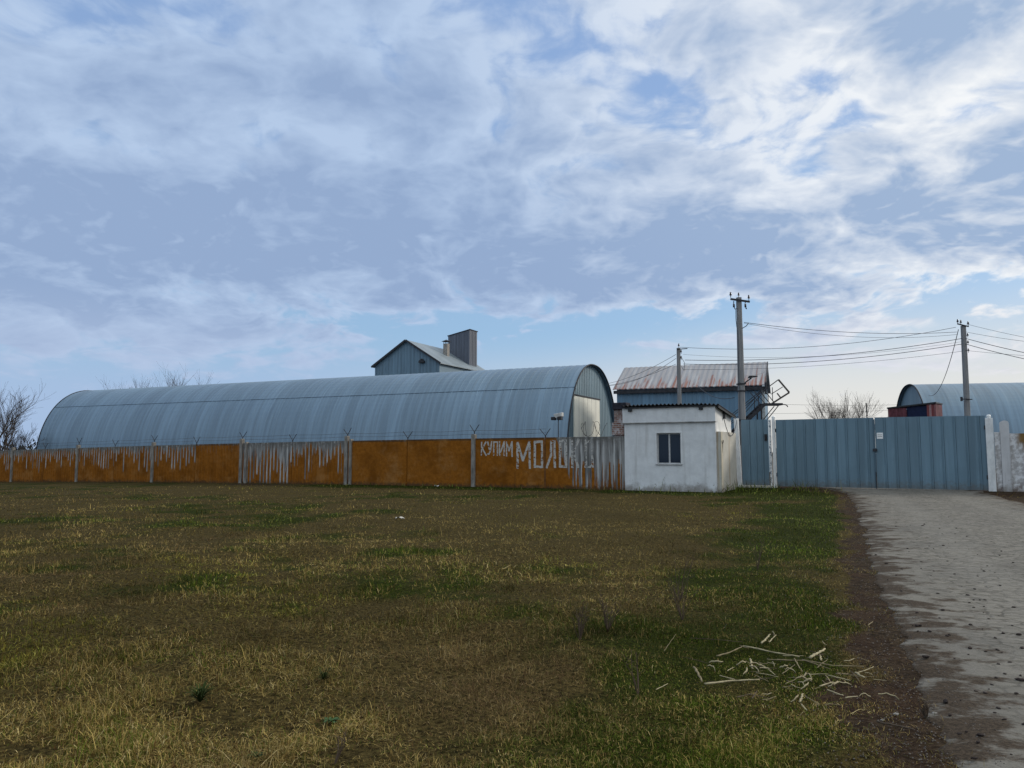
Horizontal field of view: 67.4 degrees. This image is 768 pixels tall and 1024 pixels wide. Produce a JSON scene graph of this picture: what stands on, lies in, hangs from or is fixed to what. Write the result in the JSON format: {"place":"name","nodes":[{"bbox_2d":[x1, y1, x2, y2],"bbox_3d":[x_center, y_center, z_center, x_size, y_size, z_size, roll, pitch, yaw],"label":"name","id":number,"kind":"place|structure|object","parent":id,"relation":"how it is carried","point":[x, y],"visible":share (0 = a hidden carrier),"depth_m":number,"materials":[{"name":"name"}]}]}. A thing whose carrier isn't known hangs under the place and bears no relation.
{"place":"outdoors","nodes":[
{"label":"outdoors","id":0,"kind":"place"},
{"bbox_2d":[0,459,1023,767],"bbox_3d":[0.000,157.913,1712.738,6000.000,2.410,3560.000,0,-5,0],"label":"ground","id":1,"kind":"structure","parent":0,"point":[570,503],"depth_m":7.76,"materials":[{"name":"green plant"}]},
{"bbox_2d":[0,422,43,449],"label":"bare tree","id":2,"kind":"object","parent":1,"relation":"on","point":[23,438],"visible":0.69,"depth_m":83.81,"materials":[{"name":"brown plant"}]},
{"bbox_2d":[0,381,56,450],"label":"bare tree","id":3,"kind":"object","parent":1,"relation":"on","point":[9,415],"visible":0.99,"depth_m":71.84,"materials":[{"name":"brown plant"}]},
{"bbox_2d":[129,373,157,387],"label":"bare tree","id":4,"kind":"object","parent":1,"relation":"on","point":[142,384],"visible":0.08,"depth_m":119.04,"materials":[{"name":"brown plant"}]},
{"bbox_2d":[132,365,219,387],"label":"bare tree","id":5,"kind":"object","parent":1,"relation":"on","point":[182,383],"visible":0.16,"depth_m":115.85,"materials":[{"name":"brown plant"}]},
{"bbox_2d":[186,679,214,701],"bbox_3d":[-2.046,2.032,5.059,0.193,0.128,0.208,-4,-7,37],"label":"leafy weed","id":6,"kind":"object","parent":1,"relation":"on","point":[201,693],"visible":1,"depth_m":5.06,"materials":[{"name":"green plant"}]},
{"bbox_2d":[248,751,265,757],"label":"leafy weed","id":7,"kind":"object","parent":1,"relation":"on","point":[255,754],"visible":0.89,"depth_m":4.12,"materials":[{"name":"green plant"}]},
{"bbox_2d":[0,421,624,489],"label":"concrete fence","id":8,"kind":"object","parent":1,"relation":"on","point":[598,463],"visible":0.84,"depth_m":41.38,"materials":[{"name":"orange paint"}]},
{"bbox_2d":[315,666,331,679],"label":"leafy weed","id":9,"kind":"object","parent":1,"relation":"on","point":[324,674],"visible":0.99,"depth_m":5.48,"materials":[{"name":"green plant"}]},
{"bbox_2d":[36,364,613,448],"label":"arched hangar","id":10,"kind":"structure","parent":1,"relation":"on","point":[520,402],"depth_m":69.44,"materials":[{"name":"metal"}]},
{"bbox_2d":[573,394,599,436],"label":"sliding door","id":11,"kind":"structure","parent":10,"relation":"in","point":[585,408],"depth_m":63.32,"materials":[{"name":"metal"}]},
{"bbox_2d":[323,717,339,722],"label":"leafy weed","id":12,"kind":"object","parent":1,"relation":"on","point":[331,719],"visible":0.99,"depth_m":4.66,"materials":[{"name":"green plant"}]},
{"bbox_2d":[333,726,348,763],"bbox_3d":[-0.910,1.902,4.045,0.104,0.199,0.067,-3,-6,32],"label":"dry weed","id":13,"kind":"object","parent":1,"relation":"on","point":[338,754],"visible":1,"depth_m":4.04,"materials":[{"name":"brown plant"}]},
{"bbox_2d":[1,439,776,458],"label":"treeline","id":14,"kind":"object","parent":1,"relation":"on","point":[29,447],"visible":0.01,"depth_m":196.93,"materials":[{"name":"brown plant"}]},
{"bbox_2d":[371,329,484,375],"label":"gabled storehouse","id":15,"kind":"structure","parent":1,"relation":"on","point":[457,352],"depth_m":104.11,"materials":[{"name":"metal"}]},
{"bbox_2d":[551,412,563,436],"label":"floodlight post","id":16,"kind":"object","parent":1,"relation":"on","point":[558,416],"visible":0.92,"depth_m":46.88,"materials":[{"name":"metal"}]},
{"bbox_2d":[567,602,592,639],"bbox_3d":[0.580,2.025,6.563,0.252,0.338,0.195,0,-5,0],"label":"dry weed","id":17,"kind":"object","parent":1,"relation":"on","point":[580,628],"visible":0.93,"depth_m":6.56,"materials":[{"name":"brown plant"}]},
{"bbox_2d":[598,589,621,630],"bbox_3d":[0.886,2.054,6.923,0.206,0.379,0.266,0,-5,0],"label":"dry weed","id":18,"kind":"object","parent":1,"relation":"on","point":[607,622],"visible":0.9,"depth_m":6.91,"materials":[{"name":"brown plant"}]},
{"bbox_2d":[612,402,629,435],"bbox_3d":[4.876,2.821,34.230,0.700,3.960,0.590,-3,-6,29],"label":"brick chimney","id":19,"kind":"object","parent":1,"relation":"on","point":[617,428],"visible":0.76,"depth_m":34.18,"materials":[{"name":"red brick"}]},
{"bbox_2d":[621,652,640,695],"bbox_3d":[0.786,1.960,5.184,0.167,0.293,0.220,-4,-6,35],"label":"dry weed","id":20,"kind":"object","parent":1,"relation":"on","point":[637,687],"visible":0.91,"depth_m":5.18,"materials":[{"name":"brown plant"}]},
{"bbox_2d":[621,403,736,491],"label":"guardhouse","id":21,"kind":"structure","parent":1,"relation":"on","point":[684,447],"depth_m":32.88,"materials":[{"name":"paint"}]},
{"bbox_2d":[655,431,682,464],"bbox_3d":[6.745,2.754,32.963,1.200,1.435,0.220,-3,-6,29],"label":"window","id":22,"kind":"structure","parent":21,"relation":"in","point":[669,443],"depth_m":33.01,"materials":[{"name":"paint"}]},
{"bbox_2d":[677,343,686,403],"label":"utility pole","id":23,"kind":"object","parent":1,"relation":"on","point":[679,396],"visible":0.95,"depth_m":49.14,"materials":[{"name":"concrete"}]},
{"bbox_2d":[682,327,955,348],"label":"power line","id":24,"kind":"object","parent":23,"relation":"attached to","point":[828,345],"visible":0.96,"depth_m":46.30,"materials":[{"name":"black metal"}]},
{"bbox_2d":[683,342,956,357],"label":"power line","id":25,"kind":"object","parent":23,"relation":"attached to","point":[812,356],"visible":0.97,"depth_m":47.36,"materials":[{"name":"black metal"}]},
{"bbox_2d":[683,351,960,369],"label":"power line","id":26,"kind":"object","parent":23,"relation":"attached to","point":[805,366],"visible":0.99,"depth_m":46.89,"materials":[{"name":"black metal"}]},
{"bbox_2d":[693,344,960,364],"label":"power line","id":27,"kind":"object","parent":23,"relation":"attached to","point":[817,361],"visible":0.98,"depth_m":46.68,"materials":[{"name":"black metal"}]},
{"bbox_2d":[697,338,961,360],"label":"power line","id":28,"kind":"object","parent":23,"relation":"attached to","point":[820,356],"visible":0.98,"depth_m":46.57,"materials":[{"name":"black metal"}]},
{"bbox_2d":[666,572,699,619],"bbox_3d":[1.643,2.056,7.458,0.338,0.472,0.300,2,-5,-17],"label":"dry weed","id":29,"kind":"object","parent":1,"relation":"on","point":[678,607],"visible":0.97,"depth_m":7.43,"materials":[{"name":"brown plant"}]},
{"bbox_2d":[613,361,770,471],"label":"corrugated barn","id":30,"kind":"structure","parent":1,"relation":"on","point":[659,387],"depth_m":58.45,"materials":[{"name":"metal"}]},
{"bbox_2d":[693,666,702,681],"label":"corn stalk","id":31,"kind":"object","parent":1,"relation":"on","point":[697,672],"visible":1,"depth_m":5.54,"materials":[{"name":"beige plant"}]},
{"bbox_2d":[716,646,741,655],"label":"corn stalk","id":32,"kind":"object","parent":1,"relation":"on","point":[728,652],"visible":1,"depth_m":6.08,"materials":[{"name":"beige plant"}]},
{"bbox_2d":[704,679,759,684],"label":"corn stalk","id":33,"kind":"object","parent":1,"relation":"on","point":[729,681],"visible":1,"depth_m":5.38,"materials":[{"name":"plant"}]},
{"bbox_2d":[729,292,757,484],"bbox_3d":[11.547,0.354,38.239,1.233,9.997,0.550,0,-5,0],"label":"utility pole","id":34,"kind":"object","parent":1,"relation":"on","point":[741,383],"visible":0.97,"depth_m":38.31,"materials":[{"name":"concrete"}]},
{"bbox_2d":[744,322,950,333],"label":"power line","id":35,"kind":"object","parent":34,"relation":"attached to","point":[857,332],"visible":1,"depth_m":41.93,"materials":[{"name":"black metal"}]},
{"bbox_2d":[745,323,957,337],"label":"power line","id":36,"kind":"object","parent":34,"relation":"attached to","point":[853,336],"visible":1,"depth_m":41.67,"materials":[{"name":"black metal"}]},
{"bbox_2d":[734,418,772,485],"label":"wicket gate","id":37,"kind":"structure","parent":1,"relation":"on","point":[756,451],"depth_m":35.35,"materials":[{"name":"white metal"}]},
{"bbox_2d":[741,419,769,484],"bbox_3d":[11.172,3.136,35.312,1.203,3.000,0.124,-3,-6,29],"label":"door leaf","id":38,"kind":"structure","parent":37,"relation":"in","point":[754,433],"depth_m":35.33,"materials":[{"name":"blue paint"}]},
{"bbox_2d":[743,539,766,569],"bbox_3d":[3.334,2.311,10.451,0.300,0.452,0.280,0,-5,0],"label":"dry weed","id":39,"kind":"object","parent":1,"relation":"on","point":[759,556],"visible":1,"depth_m":10.48,"materials":[{"name":"brown plant"}]},
{"bbox_2d":[739,485,773,487],"bbox_3d":[11.160,4.694,34.997,1.470,0.140,0.570,-3,-6,29],"label":"doorstep","id":40,"kind":"object","parent":1,"relation":"on","point":[758,486],"visible":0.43,"depth_m":34.85,"materials":[{"name":"grey concrete"}]},
{"bbox_2d":[731,379,789,432],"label":"steel staircase","id":41,"kind":"structure","parent":1,"relation":"on","point":[754,411],"depth_m":53.00,"materials":[{"name":"grey metal"}]},
{"bbox_2d":[744,645,799,656],"bbox_3d":[2.041,2.110,6.063,0.024,0.014,0.467,5,-7,-44],"label":"corn stalk","id":42,"kind":"object","parent":1,"relation":"on","point":[770,651],"visible":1,"depth_m":6.06,"materials":[{"name":"plant"}]},
{"bbox_2d":[767,659,803,660],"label":"corn stalk","id":43,"kind":"object","parent":1,"relation":"on","point":[785,660],"visible":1,"depth_m":5.84,"materials":[{"name":"beige plant"}]},
{"bbox_2d":[809,648,825,658],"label":"corn stalk","id":44,"kind":"object","parent":1,"relation":"on","point":[815,654],"visible":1,"depth_m":5.87,"materials":[{"name":"plant"}]},
{"bbox_2d":[802,659,863,666],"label":"corn stalk","id":45,"kind":"object","parent":1,"relation":"on","point":[831,665],"visible":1,"depth_m":5.69,"materials":[{"name":"beige plant"}]},
{"bbox_2d":[834,681,850,684],"bbox_3d":[2.241,2.038,5.222,0.136,0.032,0.021,1,-5,-13],"label":"corn husk","id":46,"kind":"object","parent":1,"relation":"on","point":[842,683],"visible":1,"depth_m":5.23,"materials":[{"name":"plant"}]},
{"bbox_2d":[804,387,886,418],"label":"bare shrub","id":47,"kind":"object","parent":1,"relation":"on","point":[833,415],"visible":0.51,"depth_m":91.54,"materials":[{"name":"brown plant"}]},
{"bbox_2d":[771,415,996,490],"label":"double gate","id":48,"kind":"structure","parent":1,"relation":"on","point":[946,452],"depth_m":32.65,"materials":[{"name":"blue metal"}]},
{"bbox_2d":[878,692,898,699],"bbox_3d":[2.432,2.014,4.958,0.122,0.038,0.020,-3,-6,29],"label":"corn husk","id":49,"kind":"object","parent":1,"relation":"on","point":[887,694],"visible":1,"depth_m":4.97,"materials":[{"name":"plant"}]},
{"bbox_2d":[877,720,913,729],"bbox_3d":[2.216,1.978,4.449,0.200,0.014,0.023,-5,-7,43],"label":"dry stick","id":50,"kind":"object","parent":1,"relation":"on","point":[894,725],"visible":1,"depth_m":4.45,"materials":[{"name":"wood"}]},
{"bbox_2d":[887,402,942,416],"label":"cargo container","id":51,"kind":"object","parent":1,"relation":"on","point":[926,409],"visible":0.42,"depth_m":64.78,"materials":[{"name":"red metal"}]},
{"bbox_2d":[897,383,1023,467],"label":"arched hangar","id":52,"kind":"structure","parent":1,"relation":"on","point":[998,402],"depth_m":77.37,"materials":[{"name":"metal"}]},
{"bbox_2d":[956,319,971,415],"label":"utility pole","id":53,"kind":"object","parent":1,"relation":"on","point":[966,392],"visible":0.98,"depth_m":44.17,"materials":[{"name":"concrete"}]},
{"bbox_2d":[929,329,958,395],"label":"drop cable","id":54,"kind":"object","parent":53,"relation":"attached to","point":[948,365],"visible":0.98,"depth_m":51.47,"materials":[{"name":"black rubber"}]},
{"bbox_2d":[965,338,1023,352],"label":"power line","id":55,"kind":"object","parent":53,"relation":"attached to","point":[993,345],"visible":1,"depth_m":42.64,"materials":[{"name":"black metal"}]},
{"bbox_2d":[966,344,1023,358],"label":"power line","id":56,"kind":"object","parent":53,"relation":"attached to","point":[996,352],"visible":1,"depth_m":42.62,"materials":[{"name":"black metal"}]},
{"bbox_2d":[994,421,1023,491],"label":"concrete wall","id":57,"kind":"structure","parent":1,"relation":"on","point":[1009,453],"depth_m":30.50,"materials":[{"name":"white concrete"}]},
{"bbox_2d":[0,0,1023,452],"label":"sky","id":58,"kind":"structure","parent":0,"point":[239,191],"materials":[{"name":"blue"}]},
{"bbox_2d":[769,410,883,413],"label":"power line","id":59,"kind":"object","parent":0,"point":[788,413],"visible":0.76,"depth_m":90.30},
{"bbox_2d":[822,487,1023,767],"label":"road","id":60,"kind":"structure","parent":0,"point":[936,509],"depth_m":8.34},
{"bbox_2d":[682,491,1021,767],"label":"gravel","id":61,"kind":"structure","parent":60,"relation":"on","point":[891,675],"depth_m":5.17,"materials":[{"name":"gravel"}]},
{"bbox_2d":[919,699,930,717],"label":"dry weed","id":62,"kind":"object","parent":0,"point":[923,711],"visible":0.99,"depth_m":4.69,"materials":[{"name":"brown plant"}]}
]}

